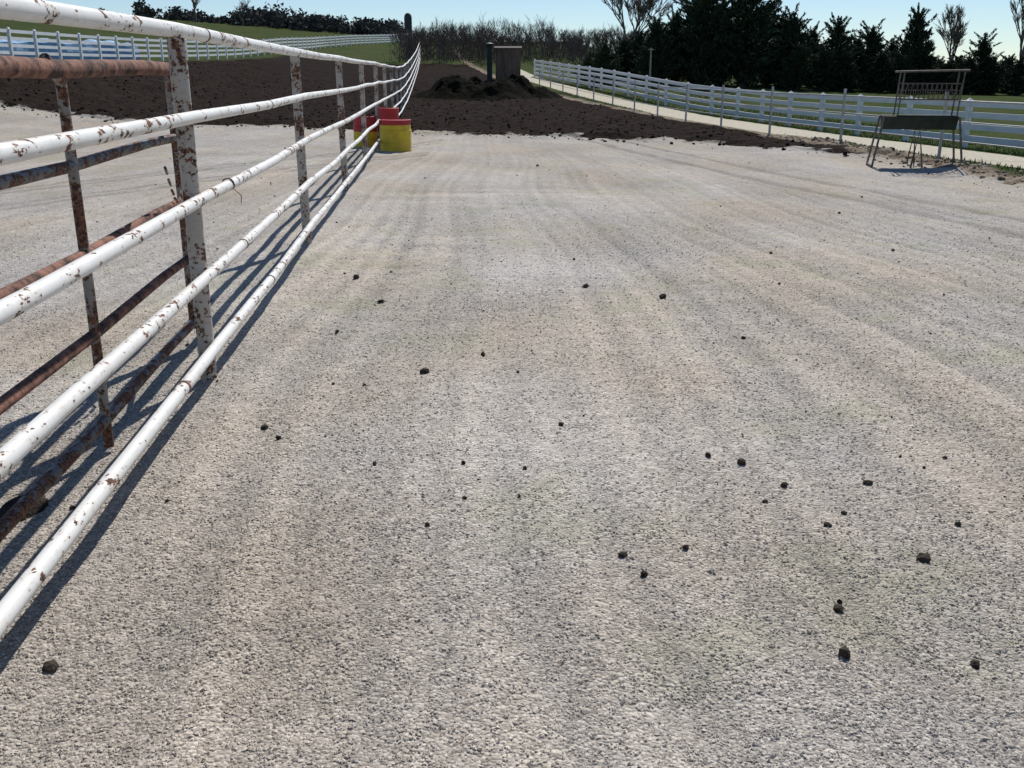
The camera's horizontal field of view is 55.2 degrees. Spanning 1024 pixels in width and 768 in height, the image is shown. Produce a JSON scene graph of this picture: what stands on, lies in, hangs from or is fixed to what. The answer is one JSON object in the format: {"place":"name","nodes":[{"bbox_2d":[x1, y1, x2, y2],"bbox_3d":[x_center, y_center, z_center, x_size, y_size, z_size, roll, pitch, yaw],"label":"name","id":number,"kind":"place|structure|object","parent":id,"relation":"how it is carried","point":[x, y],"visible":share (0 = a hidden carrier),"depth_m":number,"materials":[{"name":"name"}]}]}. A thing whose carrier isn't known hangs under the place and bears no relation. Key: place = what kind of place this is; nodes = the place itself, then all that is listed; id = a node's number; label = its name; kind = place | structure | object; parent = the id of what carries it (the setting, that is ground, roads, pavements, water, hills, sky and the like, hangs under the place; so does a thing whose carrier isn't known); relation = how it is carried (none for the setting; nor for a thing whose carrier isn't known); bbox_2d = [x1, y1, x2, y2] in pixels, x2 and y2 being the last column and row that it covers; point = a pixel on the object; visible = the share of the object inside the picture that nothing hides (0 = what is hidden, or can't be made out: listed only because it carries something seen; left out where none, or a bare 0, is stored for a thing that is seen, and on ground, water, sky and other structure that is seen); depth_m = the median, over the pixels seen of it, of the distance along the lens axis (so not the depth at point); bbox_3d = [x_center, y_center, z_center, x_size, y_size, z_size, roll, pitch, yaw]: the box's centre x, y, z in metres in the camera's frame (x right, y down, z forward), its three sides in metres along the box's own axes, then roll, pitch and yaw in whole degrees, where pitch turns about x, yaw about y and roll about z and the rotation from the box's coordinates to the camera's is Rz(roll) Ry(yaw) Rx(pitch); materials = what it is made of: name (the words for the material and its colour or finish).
{"place":"outdoors","nodes":[
{"label":"outdoors","id":0,"kind":"place"},
{"bbox_2d":[0,17,1023,767],"bbox_3d":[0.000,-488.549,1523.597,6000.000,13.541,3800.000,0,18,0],"label":"ground","id":1,"kind":"structure","parent":0,"point":[754,177],"depth_m":4.38,"materials":[{"name":"grey gravel"}]},
{"bbox_2d":[0,495,48,521],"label":"dirt pile","id":2,"kind":"object","parent":1,"relation":"on","point":[42,504],"visible":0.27,"depth_m":3.40,"materials":[{"name":"soil"}]},
{"bbox_2d":[0,38,140,59],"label":"fence","id":3,"kind":"object","parent":1,"relation":"on","point":[64,50],"visible":0.27,"depth_m":65.80,"materials":[{"name":"white plastic"}]},
{"bbox_2d":[0,53,195,541],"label":"rusty pipe gate","id":4,"kind":"structure","parent":1,"relation":"on","point":[58,72],"depth_m":3.68,"materials":[{"name":"metal"}]},
{"bbox_2d":[191,0,199,22],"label":"bare tree","id":5,"kind":"object","parent":1,"relation":"on","point":[195,3],"visible":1,"depth_m":175.53,"materials":[{"name":"brown plant"}]},
{"bbox_2d":[0,27,405,60],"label":"white vinyl fence","id":6,"kind":"object","parent":1,"relation":"on","point":[57,40],"visible":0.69,"depth_m":55.85,"materials":[{"name":"white plastic"}]},
{"bbox_2d":[0,0,420,637],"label":"pipe fence","id":7,"kind":"object","parent":1,"relation":"on","point":[36,430],"visible":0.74,"depth_m":3.97,"materials":[{"name":"metal"}]},
{"bbox_2d":[234,0,250,25],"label":"bare tree","id":8,"kind":"object","parent":1,"relation":"on","point":[244,7],"visible":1,"depth_m":178.11,"materials":[{"name":"brown plant"}]},
{"bbox_2d":[98,0,408,36],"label":"distant treeline","id":9,"kind":"object","parent":1,"relation":"on","point":[272,18],"visible":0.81,"depth_m":181.28,"materials":[{"name":"green plant"}]},
{"bbox_2d":[353,115,376,146],"bbox_3d":[-2.980,-5.224,20.269,0.614,0.632,0.614,0,18,0],"label":"barrel","id":10,"kind":"object","parent":1,"relation":"on","point":[371,134],"visible":0.52,"depth_m":20.03,"materials":[{"name":"yellow paint"}]},
{"bbox_2d":[378,107,398,136],"bbox_3d":[-2.500,-5.213,19.958,0.430,0.812,0.430,0,18,0],"label":"barrel","id":11,"kind":"object","parent":1,"relation":"on","point":[388,112],"visible":0.38,"depth_m":19.71,"materials":[{"name":"red paint"}]},
{"bbox_2d":[379,119,411,151],"bbox_3d":[-2.280,-4.870,19.175,0.633,0.612,0.633,0,18,0],"label":"barrel","id":12,"kind":"object","parent":1,"relation":"on","point":[395,135],"visible":1,"depth_m":18.94,"materials":[{"name":"yellow paint"}]},
{"bbox_2d":[404,13,411,36],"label":"farm silo","id":13,"kind":"object","parent":1,"relation":"on","point":[408,20],"visible":0.48,"depth_m":257.46,"materials":[{"name":"metal"}]},
{"bbox_2d":[0,62,848,156],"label":"soil clods","id":14,"kind":"object","parent":1,"relation":"on","point":[525,127],"visible":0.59,"depth_m":29.98,"materials":[{"name":"brown soil"}]},
{"bbox_2d":[405,74,535,100],"bbox_3d":[-2.000,-14.176,46.909,7.200,1.259,5.000,0,18,0],"label":"dirt pile","id":15,"kind":"object","parent":1,"relation":"on","point":[459,87],"visible":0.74,"depth_m":45.80,"materials":[{"name":"soil"}]},
{"bbox_2d":[485,42,493,82],"bbox_3d":[-1.380,-19.770,60.347,0.520,2.420,0.520,0,18,0],"label":"green steel post","id":16,"kind":"object","parent":1,"relation":"on","point":[489,46],"visible":0.94,"depth_m":60.18,"materials":[{"name":"green metal"}]},
{"bbox_2d":[494,46,521,79],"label":"wooden shed","id":17,"kind":"structure","parent":1,"relation":"on","point":[508,60],"depth_m":61.81,"materials":[{"name":"wood"}]},
{"bbox_2d":[505,53,515,77],"bbox_3d":[-0.100,-19.988,61.896,0.700,1.700,0.055,0,18,0],"label":"door","id":18,"kind":"structure","parent":17,"relation":"in","point":[510,58],"depth_m":61.82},
{"bbox_2d":[383,14,645,65],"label":"bare treeline","id":19,"kind":"object","parent":1,"relation":"on","point":[547,40],"visible":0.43,"depth_m":92.19,"materials":[{"name":"brown plant"}]},
{"bbox_2d":[42,135,1023,672],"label":"horse manure clods","id":20,"kind":"object","parent":1,"relation":"on","point":[52,665],"visible":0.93,"depth_m":3.44,"materials":[{"name":"brown soil"}]},
{"bbox_2d":[504,73,562,98],"bbox_3d":[0.100,-14.531,47.846,5.600,1.261,3.500,0,18,0],"label":"dirt pile","id":21,"kind":"object","parent":1,"relation":"on","point":[525,84],"visible":0.32,"depth_m":47.35,"materials":[{"name":"soil"}]},
{"bbox_2d":[572,49,597,82],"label":"juniper tree","id":22,"kind":"object","parent":1,"relation":"on","point":[586,63],"visible":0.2,"depth_m":60.67,"materials":[{"name":"green plant"}]},
{"bbox_2d":[585,37,626,85],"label":"juniper tree","id":23,"kind":"object","parent":1,"relation":"on","point":[603,59],"visible":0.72,"depth_m":57.69,"materials":[{"name":"green plant"}]},
{"bbox_2d":[609,36,643,83],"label":"juniper tree","id":24,"kind":"object","parent":1,"relation":"on","point":[625,48],"visible":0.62,"depth_m":59.40,"materials":[{"name":"green plant"}]},
{"bbox_2d":[602,0,673,42],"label":"bare tree","id":25,"kind":"object","parent":1,"relation":"on","point":[648,5],"visible":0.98,"depth_m":75.18,"materials":[{"name":"brown plant"}]},
{"bbox_2d":[627,28,649,81],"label":"juniper tree","id":26,"kind":"object","parent":1,"relation":"on","point":[639,38],"visible":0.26,"depth_m":61.15,"materials":[{"name":"green plant"}]},
{"bbox_2d":[648,48,653,88],"bbox_3d":[7.800,-17.743,55.220,0.300,2.300,0.120,0,18,0],"label":"wooden marker post","id":27,"kind":"object","parent":1,"relation":"on","point":[650,49],"visible":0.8,"depth_m":55.10,"materials":[{"name":"grey wood"}]},
{"bbox_2d":[630,9,680,84],"bbox_3d":[8.457,-19.709,57.750,3.346,4.438,3.901,-10,20,-28],"label":"juniper tree","id":28,"kind":"object","parent":1,"relation":"on","point":[658,41],"visible":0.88,"depth_m":57.33,"materials":[{"name":"green plant"}]},
{"bbox_2d":[660,4,687,82],"bbox_3d":[10.117,-20.928,60.638,3.345,4.816,2.608,-1,18,-3],"label":"juniper tree","id":29,"kind":"object","parent":1,"relation":"on","point":[677,78],"visible":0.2,"depth_m":60.09,"materials":[{"name":"green plant"}]},
{"bbox_2d":[663,0,720,83],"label":"juniper tree","id":30,"kind":"object","parent":1,"relation":"on","point":[681,51],"visible":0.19,"depth_m":59.08,"materials":[{"name":"green plant"}]},
{"bbox_2d":[673,0,734,85],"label":"juniper tree","id":31,"kind":"object","parent":1,"relation":"on","point":[701,45],"visible":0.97,"depth_m":56.88,"materials":[{"name":"green plant"}]},
{"bbox_2d":[708,0,760,84],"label":"juniper tree","id":32,"kind":"object","parent":1,"relation":"on","point":[725,8],"visible":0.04,"depth_m":59.93,"materials":[{"name":"green plant"}]},
{"bbox_2d":[708,0,787,86],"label":"juniper tree","id":33,"kind":"object","parent":1,"relation":"on","point":[749,44],"visible":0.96,"depth_m":57.00,"materials":[{"name":"green plant"}]},
{"bbox_2d":[743,0,788,84],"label":"juniper tree","id":34,"kind":"object","parent":1,"relation":"on","point":[775,7],"visible":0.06,"depth_m":60.72,"materials":[{"name":"green plant"}]},
{"bbox_2d":[763,8,788,86],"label":"juniper tree","id":35,"kind":"object","parent":1,"relation":"on","point":[778,26],"visible":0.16,"depth_m":59.21,"materials":[{"name":"green plant"}]},
{"bbox_2d":[534,59,1023,147],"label":"white vinyl fence","id":36,"kind":"object","parent":1,"relation":"on","point":[968,114],"visible":0.79,"depth_m":31.38,"materials":[{"name":"white plastic"}]},
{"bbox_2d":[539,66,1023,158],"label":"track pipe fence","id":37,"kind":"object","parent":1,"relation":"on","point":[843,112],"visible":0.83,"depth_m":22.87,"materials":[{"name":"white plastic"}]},
{"bbox_2d":[761,2,818,87],"bbox_3d":[16.513,-19.791,57.675,4.074,4.938,3.494,0,18,1],"label":"juniper tree","id":38,"kind":"object","parent":1,"relation":"on","point":[792,32],"visible":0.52,"depth_m":57.35,"materials":[{"name":"green plant"}]},
{"bbox_2d":[804,21,826,86],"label":"juniper tree","id":39,"kind":"object","parent":1,"relation":"on","point":[814,35],"visible":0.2,"depth_m":60.18,"materials":[{"name":"green plant"}]},
{"bbox_2d":[810,12,868,89],"bbox_3d":[19.258,-19.587,57.943,3.609,4.531,3.252,-4,18,-13],"label":"juniper tree","id":40,"kind":"object","parent":1,"relation":"on","point":[838,36],"visible":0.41,"depth_m":57.25,"materials":[{"name":"green plant"}]},
{"bbox_2d":[822,46,868,90],"bbox_3d":[19.122,-18.006,56.178,2.774,2.619,3.235,-9,20,-26],"label":"juniper tree","id":41,"kind":"object","parent":1,"relation":"on","point":[847,74],"visible":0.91,"depth_m":55.83,"materials":[{"name":"green plant"}]},
{"bbox_2d":[848,31,868,88],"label":"juniper tree","id":42,"kind":"object","parent":1,"relation":"on","point":[856,41],"visible":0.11,"depth_m":61.26,"materials":[{"name":"green plant"}]},
{"bbox_2d":[852,18,898,90],"bbox_3d":[21.198,-19.329,57.815,3.787,4.234,3.248,-9,20,-27],"label":"juniper tree","id":43,"kind":"object","parent":1,"relation":"on","point":[873,42],"visible":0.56,"depth_m":57.40,"materials":[{"name":"green plant"}]},
{"bbox_2d":[857,48,902,91],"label":"juniper tree","id":44,"kind":"object","parent":1,"relation":"on","point":[878,66],"visible":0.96,"depth_m":55.96,"materials":[{"name":"green plant"}]},
{"bbox_2d":[884,33,901,56],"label":"juniper tree","id":45,"kind":"object","parent":1,"relation":"on","point":[892,46],"visible":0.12,"depth_m":60.35,"materials":[{"name":"green plant"}]},
{"bbox_2d":[881,49,924,92],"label":"juniper tree","id":46,"kind":"object","parent":1,"relation":"on","point":[900,60],"visible":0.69,"depth_m":55.89,"materials":[{"name":"green plant"}]},
{"bbox_2d":[796,136,1023,187],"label":"rubble bank","id":47,"kind":"structure","parent":1,"relation":"on","point":[945,159],"depth_m":15.83,"materials":[{"name":"brown soil"}]},
{"bbox_2d":[888,3,940,91],"bbox_3d":[23.752,-19.770,57.934,3.845,5.200,3.465,-16,24,-41],"label":"juniper tree","id":48,"kind":"object","parent":1,"relation":"on","point":[916,34],"visible":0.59,"depth_m":57.16,"materials":[{"name":"green plant"}]},
{"bbox_2d":[866,69,970,167],"bbox_3d":[6.496,-4.225,15.635,1.394,1.519,0.674,4,18,11],"label":"livestock hay feeder","id":49,"kind":"object","parent":1,"relation":"on","point":[928,122],"visible":0.89,"depth_m":15.51,"materials":[{"name":"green metal"}]},
{"bbox_2d":[904,49,945,92],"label":"juniper tree","id":50,"kind":"object","parent":1,"relation":"on","point":[925,63],"visible":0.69,"depth_m":56.87,"materials":[{"name":"green plant"}]},
{"bbox_2d":[928,53,952,91],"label":"juniper tree","id":51,"kind":"object","parent":1,"relation":"on","point":[944,61],"visible":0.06,"depth_m":60.68,"materials":[{"name":"green plant"}]},
{"bbox_2d":[927,56,971,93],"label":"juniper tree","id":52,"kind":"object","parent":1,"relation":"on","point":[944,77],"visible":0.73,"depth_m":56.90,"materials":[{"name":"green plant"}]},
{"bbox_2d":[934,3,969,60],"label":"bare tree","id":53,"kind":"object","parent":1,"relation":"on","point":[955,35],"visible":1,"depth_m":74.77,"materials":[{"name":"brown plant"}]},
{"bbox_2d":[946,52,970,66],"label":"juniper tree","id":54,"kind":"object","parent":1,"relation":"on","point":[955,56],"visible":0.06,"depth_m":61.48,"materials":[{"name":"green plant"}]},
{"bbox_2d":[948,54,993,93],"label":"juniper tree","id":55,"kind":"object","parent":1,"relation":"on","point":[973,66],"visible":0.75,"depth_m":56.88,"materials":[{"name":"green plant"}]},
{"bbox_2d":[961,28,1004,93],"bbox_3d":[27.709,-19.007,57.922,2.176,3.924,2.791,-10,20,-30],"label":"juniper tree","id":56,"kind":"object","parent":1,"relation":"on","point":[984,51],"visible":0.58,"depth_m":57.50,"materials":[{"name":"green plant"}]},
{"bbox_2d":[973,55,1016,94],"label":"juniper tree","id":57,"kind":"object","parent":1,"relation":"on","point":[994,86],"visible":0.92,"depth_m":56.96,"materials":[{"name":"green plant"}]},
{"bbox_2d":[997,53,1021,92],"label":"juniper tree","id":58,"kind":"object","parent":1,"relation":"on","point":[1011,58],"visible":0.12,"depth_m":61.59,"materials":[{"name":"green plant"}]},
{"bbox_2d":[1000,56,1023,95],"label":"juniper tree","id":59,"kind":"object","parent":1,"relation":"on","point":[1016,83],"visible":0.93,"depth_m":57.04,"materials":[{"name":"green plant"}]},
{"bbox_2d":[1009,0,1023,58],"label":"bare tree","id":60,"kind":"object","parent":1,"relation":"on","point":[1021,34],"visible":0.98,"depth_m":76.80,"materials":[{"name":"brown plant"}]},
{"bbox_2d":[46,0,1023,63],"label":"sky","id":61,"kind":"structure","parent":0,"point":[984,16],"materials":[{"name":"blue"}]},
{"bbox_2d":[555,91,1023,174],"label":"grass","id":62,"kind":"structure","parent":0,"point":[980,148],"depth_m":30.36,"materials":[{"name":"green plant"}]}
]}

